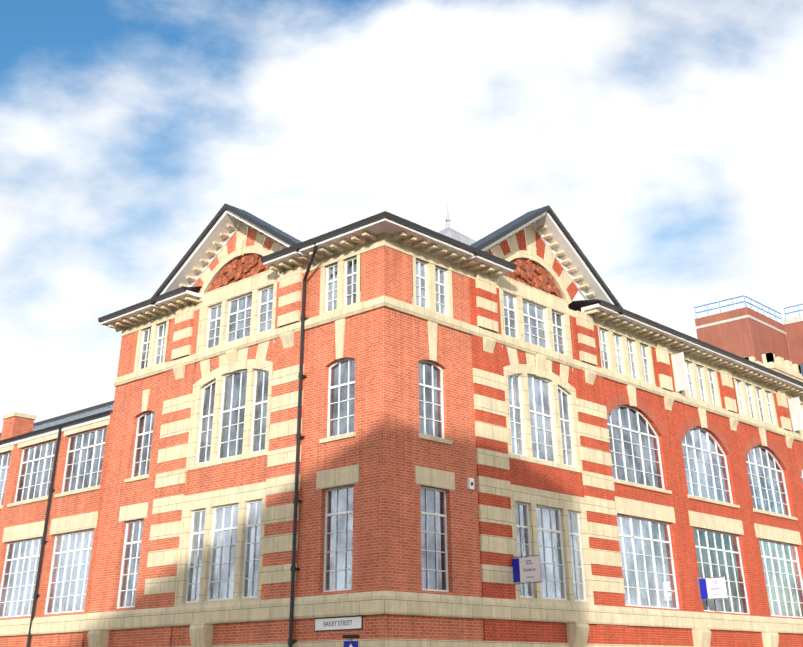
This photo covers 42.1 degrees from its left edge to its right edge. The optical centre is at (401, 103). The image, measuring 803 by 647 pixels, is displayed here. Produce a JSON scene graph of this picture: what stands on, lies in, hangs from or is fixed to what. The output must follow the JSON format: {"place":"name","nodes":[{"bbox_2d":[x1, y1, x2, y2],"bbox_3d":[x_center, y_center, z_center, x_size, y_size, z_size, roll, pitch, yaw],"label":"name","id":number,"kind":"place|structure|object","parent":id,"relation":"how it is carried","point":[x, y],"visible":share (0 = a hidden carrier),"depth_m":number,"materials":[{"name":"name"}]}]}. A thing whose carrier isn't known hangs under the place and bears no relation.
{"place":"outdoors","nodes":[
{"label":"outdoors","id":0,"kind":"place"},
{"bbox_2d":[0,0,802,432],"label":"sky","id":1,"kind":"structure","parent":0,"point":[665,137],"materials":[{"name":"white"}]},
{"label":"ground","id":2,"kind":"structure","parent":0,"visible":0},
{"bbox_2d":[0,224,802,646],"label":"building walls","id":3,"kind":"structure","parent":2,"relation":"on","point":[386,458],"depth_m":33.99,"materials":[{"name":"red brick"}]},
{"bbox_2d":[26,243,317,646],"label":"rainwater pipes","id":4,"kind":"object","parent":3,"relation":"attached to","point":[296,501],"visible":0.94,"depth_m":32.38,"materials":[{"name":"grey metal"}]},
{"bbox_2d":[314,615,362,631],"bbox_3d":[-1.709,14.011,28.085,1.840,0.340,0.029,-24,-37,36],"label":"street nameplate","id":5,"kind":"object","parent":3,"relation":"attached to","point":[341,623],"visible":1,"depth_m":28.05,"materials":[{"name":"white metal"}]},
{"bbox_2d":[0,257,802,617],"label":"windows","id":6,"kind":"structure","parent":3,"relation":"in","point":[648,571],"depth_m":36.59,"materials":[{"name":"glass"}]},
{"bbox_2d":[0,203,802,447],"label":"building roof eaves","id":7,"kind":"object","parent":3,"relation":"on","point":[177,290],"visible":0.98,"depth_m":38.02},
{"bbox_2d":[467,478,473,489],"bbox_3d":[2.075,11.410,31.282,0.104,0.320,0.220,-24,-37,36],"label":"alarm box","id":8,"kind":"object","parent":3,"relation":"attached to","point":[470,483],"visible":1,"depth_m":31.23,"materials":[{"name":"white plastic"}]},
{"bbox_2d":[512,555,541,584],"bbox_3d":[3.704,13.896,31.076,1.094,0.860,0.060,-24,-37,36],"label":"sign","id":9,"kind":"object","parent":3,"relation":"attached to","point":[527,569],"visible":1,"depth_m":31.03,"materials":[{"name":"white metal"}]},
{"bbox_2d":[672,352,687,391],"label":"banner sign","id":10,"kind":"object","parent":3,"relation":"attached to","point":[680,372],"visible":0.77,"depth_m":42.63,"materials":[{"name":"white fabric"}]},
{"bbox_2d":[697,576,727,601],"bbox_3d":[11.471,17.896,38.477,1.094,0.860,0.060,-24,-37,36],"label":"sign","id":11,"kind":"object","parent":3,"relation":"attached to","point":[714,587],"visible":1,"depth_m":38.45,"materials":[{"name":"white metal"}]},
{"bbox_2d":[745,353,802,381],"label":"building","id":12,"kind":"structure","parent":3,"relation":"on","point":[781,365],"depth_m":58.60,"materials":[{"name":"stone"}]},
{"bbox_2d":[787,397,802,430],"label":"banner sign","id":13,"kind":"object","parent":3,"relation":"attached to","point":[796,412],"visible":0.78,"depth_m":49.77,"materials":[{"name":"white fabric"}]},
{"bbox_2d":[694,293,802,364],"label":"building","id":14,"kind":"structure","parent":2,"relation":"on","point":[745,331],"depth_m":98.40,"materials":[{"name":"brick"}]},
{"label":"pavement","id":15,"kind":"structure","parent":0,"visible":0},
{"bbox_2d":[342,635,359,646],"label":"one way sign","id":16,"kind":"object","parent":15,"relation":"on","point":[351,643],"visible":1,"depth_m":25.66,"materials":[{"name":"blue metal"}]}
]}

